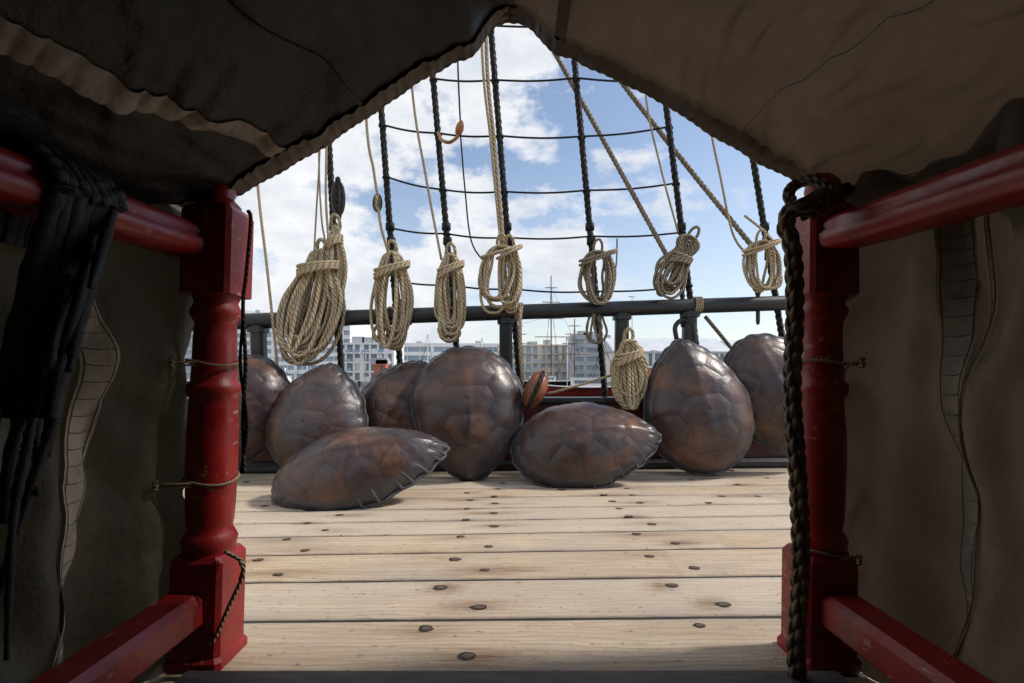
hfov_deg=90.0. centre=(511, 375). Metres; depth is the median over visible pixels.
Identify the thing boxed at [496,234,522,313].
rope coil
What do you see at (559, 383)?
tall ship
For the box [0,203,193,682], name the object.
canvas side curtain
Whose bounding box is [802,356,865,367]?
canvas tie
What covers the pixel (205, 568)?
red newel post
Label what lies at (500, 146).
shroud rope
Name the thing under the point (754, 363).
turtle shell
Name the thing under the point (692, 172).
running rope
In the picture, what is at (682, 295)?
belaying pin
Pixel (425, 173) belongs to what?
running rope
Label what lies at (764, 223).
shroud rope
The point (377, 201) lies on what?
pulley block
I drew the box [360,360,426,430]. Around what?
turtle shell
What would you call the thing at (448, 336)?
rope coil
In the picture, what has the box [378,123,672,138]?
ratline
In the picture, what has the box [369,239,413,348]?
rope coil
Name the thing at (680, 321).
iron hook
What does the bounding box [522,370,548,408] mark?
pulley block
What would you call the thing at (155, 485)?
canvas tie
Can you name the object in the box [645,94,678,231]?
running rope
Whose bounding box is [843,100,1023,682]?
canvas side curtain
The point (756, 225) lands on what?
running rope
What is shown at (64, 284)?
tarred hanging rope
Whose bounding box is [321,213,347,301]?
rope coil
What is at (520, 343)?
running rope
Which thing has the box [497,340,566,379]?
apartment building
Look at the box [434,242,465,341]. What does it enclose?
rope coil
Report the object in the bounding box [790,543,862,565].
canvas tie
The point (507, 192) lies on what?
ratline
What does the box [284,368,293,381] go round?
boat
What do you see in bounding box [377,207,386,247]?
running rope
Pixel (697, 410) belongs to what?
turtle shell
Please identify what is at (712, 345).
warehouse
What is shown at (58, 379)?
tarred hanging rope
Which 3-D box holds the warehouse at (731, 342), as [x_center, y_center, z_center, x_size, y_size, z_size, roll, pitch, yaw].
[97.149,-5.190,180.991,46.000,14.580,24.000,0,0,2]
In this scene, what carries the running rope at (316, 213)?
attached to the rope coil at (298, 300)
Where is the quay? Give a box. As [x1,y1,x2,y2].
[187,379,610,385]
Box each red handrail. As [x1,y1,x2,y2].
[0,146,205,255]
[818,142,1023,248]
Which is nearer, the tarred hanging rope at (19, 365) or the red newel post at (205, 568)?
the tarred hanging rope at (19, 365)
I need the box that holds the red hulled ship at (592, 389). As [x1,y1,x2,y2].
[544,332,612,396]
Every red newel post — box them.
[164,184,253,672]
[777,173,861,672]
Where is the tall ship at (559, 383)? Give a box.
[512,275,598,386]
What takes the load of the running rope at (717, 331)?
attached to the ship bulwark
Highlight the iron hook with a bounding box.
[673,318,696,343]
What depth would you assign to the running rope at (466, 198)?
3.31 m
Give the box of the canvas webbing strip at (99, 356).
[52,301,119,667]
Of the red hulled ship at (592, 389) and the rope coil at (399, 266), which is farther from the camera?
the red hulled ship at (592, 389)
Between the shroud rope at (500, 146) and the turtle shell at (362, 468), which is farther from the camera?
the shroud rope at (500, 146)
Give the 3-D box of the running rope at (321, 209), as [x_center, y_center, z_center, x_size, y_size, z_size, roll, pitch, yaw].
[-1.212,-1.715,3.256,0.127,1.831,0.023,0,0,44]
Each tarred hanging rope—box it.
[0,134,73,425]
[0,145,93,523]
[0,146,80,418]
[0,417,59,605]
[3,417,37,660]
[14,155,100,417]
[24,155,111,431]
[30,273,71,496]
[43,162,117,456]
[58,168,118,352]
[63,162,127,373]
[87,187,127,288]
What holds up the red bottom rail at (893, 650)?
attached to the red newel post at (831, 279)
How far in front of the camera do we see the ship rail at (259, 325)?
3.34 m
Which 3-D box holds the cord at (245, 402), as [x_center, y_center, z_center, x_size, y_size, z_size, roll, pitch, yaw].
[-0.554,0.045,1.055,0.021,0.317,0.016,0,0,0]
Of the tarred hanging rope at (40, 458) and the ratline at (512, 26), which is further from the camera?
the ratline at (512, 26)
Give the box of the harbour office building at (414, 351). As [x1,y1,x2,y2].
[404,341,498,361]
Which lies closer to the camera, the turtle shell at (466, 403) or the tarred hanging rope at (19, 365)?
the tarred hanging rope at (19, 365)
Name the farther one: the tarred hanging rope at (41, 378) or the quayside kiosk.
the quayside kiosk
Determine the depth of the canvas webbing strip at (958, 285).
0.91 m
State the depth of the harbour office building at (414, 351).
204.44 m
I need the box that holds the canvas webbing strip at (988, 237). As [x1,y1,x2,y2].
[953,214,995,656]
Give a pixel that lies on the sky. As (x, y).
(528, 109)
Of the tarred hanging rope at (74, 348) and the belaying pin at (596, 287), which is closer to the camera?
the tarred hanging rope at (74, 348)
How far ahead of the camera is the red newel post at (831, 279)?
1.08 m
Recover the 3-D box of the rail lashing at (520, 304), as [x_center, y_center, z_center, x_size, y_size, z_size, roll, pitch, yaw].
[0.044,-0.417,3.363,0.060,0.127,0.128,0,0,0]
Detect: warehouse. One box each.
[604,338,729,380]
[720,340,737,345]
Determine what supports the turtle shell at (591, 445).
on the wooden deck
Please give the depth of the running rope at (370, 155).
3.31 m
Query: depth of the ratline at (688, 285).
3.52 m
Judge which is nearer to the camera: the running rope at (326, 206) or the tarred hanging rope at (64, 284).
the tarred hanging rope at (64, 284)
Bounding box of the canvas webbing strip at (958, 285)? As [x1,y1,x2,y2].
[934,218,981,658]
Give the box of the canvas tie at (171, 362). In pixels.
[168,356,242,367]
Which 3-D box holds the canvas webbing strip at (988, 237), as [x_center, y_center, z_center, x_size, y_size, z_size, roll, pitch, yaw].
[0.768,0.143,0.858,0.113,0.830,0.024,0,0,-20]
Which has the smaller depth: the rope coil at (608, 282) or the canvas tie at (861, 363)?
the canvas tie at (861, 363)
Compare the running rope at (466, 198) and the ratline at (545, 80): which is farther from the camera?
the ratline at (545, 80)
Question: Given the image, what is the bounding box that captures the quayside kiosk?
[371,358,389,375]
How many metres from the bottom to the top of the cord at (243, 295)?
0.540 m
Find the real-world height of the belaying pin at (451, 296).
0.315 m
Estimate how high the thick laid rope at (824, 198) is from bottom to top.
1.108 m
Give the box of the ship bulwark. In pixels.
[187,396,788,472]
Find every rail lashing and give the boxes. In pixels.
[514,302,522,321]
[693,297,703,314]
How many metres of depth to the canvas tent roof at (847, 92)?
0.94 m
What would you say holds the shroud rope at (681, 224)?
attached to the ship bulwark
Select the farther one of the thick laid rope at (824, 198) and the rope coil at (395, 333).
the rope coil at (395, 333)
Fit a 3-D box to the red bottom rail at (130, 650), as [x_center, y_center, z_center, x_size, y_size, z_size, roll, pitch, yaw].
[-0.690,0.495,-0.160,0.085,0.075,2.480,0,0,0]
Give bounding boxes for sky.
[235,23,804,344]
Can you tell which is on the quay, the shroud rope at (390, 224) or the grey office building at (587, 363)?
the grey office building at (587, 363)
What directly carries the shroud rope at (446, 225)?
attached to the ship bulwark
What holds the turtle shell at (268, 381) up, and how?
on the ship bulwark
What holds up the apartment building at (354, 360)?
on the quay
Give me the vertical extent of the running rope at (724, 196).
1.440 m
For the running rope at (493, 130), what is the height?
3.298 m
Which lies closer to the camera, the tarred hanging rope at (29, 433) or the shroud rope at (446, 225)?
the tarred hanging rope at (29, 433)
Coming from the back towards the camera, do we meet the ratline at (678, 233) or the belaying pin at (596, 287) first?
the ratline at (678, 233)
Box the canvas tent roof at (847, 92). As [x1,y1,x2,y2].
[506,0,1023,194]
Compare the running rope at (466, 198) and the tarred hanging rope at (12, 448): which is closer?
the tarred hanging rope at (12, 448)
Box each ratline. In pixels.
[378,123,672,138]
[382,175,679,193]
[390,279,692,292]
[392,227,685,239]
[429,77,615,83]
[494,25,527,28]
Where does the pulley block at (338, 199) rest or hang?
attached to the shroud rope at (330, 178)
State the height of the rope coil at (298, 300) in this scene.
0.808 m
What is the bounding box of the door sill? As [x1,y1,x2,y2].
[174,671,849,682]
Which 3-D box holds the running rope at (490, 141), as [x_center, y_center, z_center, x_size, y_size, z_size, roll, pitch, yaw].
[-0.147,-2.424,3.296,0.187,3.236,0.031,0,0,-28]
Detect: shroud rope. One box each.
[327,143,343,369]
[378,107,402,363]
[430,74,459,346]
[488,29,522,387]
[571,60,607,396]
[663,106,698,344]
[750,160,784,337]
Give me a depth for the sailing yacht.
109.92 m
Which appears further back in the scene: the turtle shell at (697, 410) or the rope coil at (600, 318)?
the rope coil at (600, 318)
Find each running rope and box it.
[256,185,278,365]
[311,150,320,286]
[318,152,326,247]
[325,146,328,236]
[365,119,378,193]
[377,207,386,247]
[411,87,441,259]
[457,62,460,120]
[460,135,482,259]
[481,44,501,243]
[484,36,503,244]
[518,307,523,384]
[547,374,610,394]
[552,52,667,254]
[615,238,617,267]
[619,82,751,244]
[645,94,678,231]
[704,315,731,348]
[711,137,742,249]
[744,215,776,245]
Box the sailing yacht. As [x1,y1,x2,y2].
[423,327,431,363]
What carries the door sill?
on the wooden deck
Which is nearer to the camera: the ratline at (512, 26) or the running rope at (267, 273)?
the running rope at (267, 273)
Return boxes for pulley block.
[331,176,345,218]
[372,194,382,211]
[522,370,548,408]
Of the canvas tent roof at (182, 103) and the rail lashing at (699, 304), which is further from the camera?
the rail lashing at (699, 304)
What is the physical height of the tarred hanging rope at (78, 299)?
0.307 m
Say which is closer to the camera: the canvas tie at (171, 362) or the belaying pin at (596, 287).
the canvas tie at (171, 362)
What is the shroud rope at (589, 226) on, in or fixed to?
on the ship bulwark
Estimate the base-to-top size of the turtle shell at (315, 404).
0.692 m
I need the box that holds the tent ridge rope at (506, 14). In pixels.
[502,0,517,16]
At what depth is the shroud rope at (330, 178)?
3.49 m
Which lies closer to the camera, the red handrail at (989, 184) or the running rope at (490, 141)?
the red handrail at (989, 184)
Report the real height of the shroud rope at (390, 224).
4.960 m
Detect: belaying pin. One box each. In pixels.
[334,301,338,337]
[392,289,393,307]
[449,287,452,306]
[593,283,597,328]
[679,285,684,326]
[755,280,760,324]
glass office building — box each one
[184,310,254,378]
[237,309,376,379]
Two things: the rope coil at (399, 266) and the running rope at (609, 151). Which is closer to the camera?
the rope coil at (399, 266)
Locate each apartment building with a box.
[337,337,403,380]
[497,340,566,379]
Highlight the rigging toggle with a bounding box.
[437,120,463,143]
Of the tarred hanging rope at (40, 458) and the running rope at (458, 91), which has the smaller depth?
the tarred hanging rope at (40, 458)
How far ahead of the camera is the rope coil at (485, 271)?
3.22 m
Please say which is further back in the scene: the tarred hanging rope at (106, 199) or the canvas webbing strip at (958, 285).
the canvas webbing strip at (958, 285)
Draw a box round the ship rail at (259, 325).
[192,296,785,402]
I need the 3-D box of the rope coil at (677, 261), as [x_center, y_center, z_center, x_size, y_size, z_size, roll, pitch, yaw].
[1.079,-0.737,3.360,0.312,0.489,0.154,0,0,0]
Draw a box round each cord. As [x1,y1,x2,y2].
[209,561,244,644]
[224,550,245,579]
[239,320,248,473]
[241,210,252,473]
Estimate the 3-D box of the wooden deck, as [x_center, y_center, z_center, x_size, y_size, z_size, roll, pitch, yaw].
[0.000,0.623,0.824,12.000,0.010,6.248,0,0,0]
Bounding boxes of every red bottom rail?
[29,593,202,682]
[821,594,994,682]
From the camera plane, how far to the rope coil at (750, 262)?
3.35 m
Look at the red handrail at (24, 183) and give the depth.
0.88 m
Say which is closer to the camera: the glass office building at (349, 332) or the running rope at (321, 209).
the running rope at (321, 209)
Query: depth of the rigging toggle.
3.29 m
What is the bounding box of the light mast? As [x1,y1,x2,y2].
[362,350,368,380]
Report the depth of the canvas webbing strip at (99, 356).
0.94 m
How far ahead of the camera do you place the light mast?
151.90 m
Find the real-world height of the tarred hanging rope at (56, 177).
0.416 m
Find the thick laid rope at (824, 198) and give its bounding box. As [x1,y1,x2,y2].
[776,174,847,680]
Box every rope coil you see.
[275,238,345,365]
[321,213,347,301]
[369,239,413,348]
[372,306,402,350]
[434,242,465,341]
[437,306,460,342]
[478,233,522,313]
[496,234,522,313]
[578,238,617,304]
[585,313,607,343]
[610,327,647,409]
[653,225,700,299]
[742,228,782,292]
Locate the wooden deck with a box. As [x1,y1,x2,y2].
[143,468,877,682]
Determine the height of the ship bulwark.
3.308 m
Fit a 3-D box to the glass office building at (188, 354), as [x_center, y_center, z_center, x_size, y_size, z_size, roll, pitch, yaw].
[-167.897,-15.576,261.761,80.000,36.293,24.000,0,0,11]
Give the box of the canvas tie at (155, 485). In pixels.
[152,471,240,491]
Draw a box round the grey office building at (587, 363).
[566,331,610,380]
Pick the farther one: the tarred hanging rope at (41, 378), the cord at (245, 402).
the cord at (245, 402)
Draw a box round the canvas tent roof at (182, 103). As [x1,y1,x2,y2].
[0,0,508,207]
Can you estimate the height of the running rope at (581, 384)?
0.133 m
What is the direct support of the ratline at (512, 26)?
attached to the shroud rope at (589, 226)
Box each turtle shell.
[238,354,289,467]
[265,362,368,466]
[271,427,449,510]
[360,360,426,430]
[410,345,523,480]
[510,402,661,488]
[643,338,754,475]
[723,333,787,453]
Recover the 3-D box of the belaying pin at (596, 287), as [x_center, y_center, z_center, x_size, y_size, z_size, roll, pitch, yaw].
[0.550,-0.455,3.392,0.040,0.315,0.039,0,0,0]
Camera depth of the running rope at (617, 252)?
3.40 m

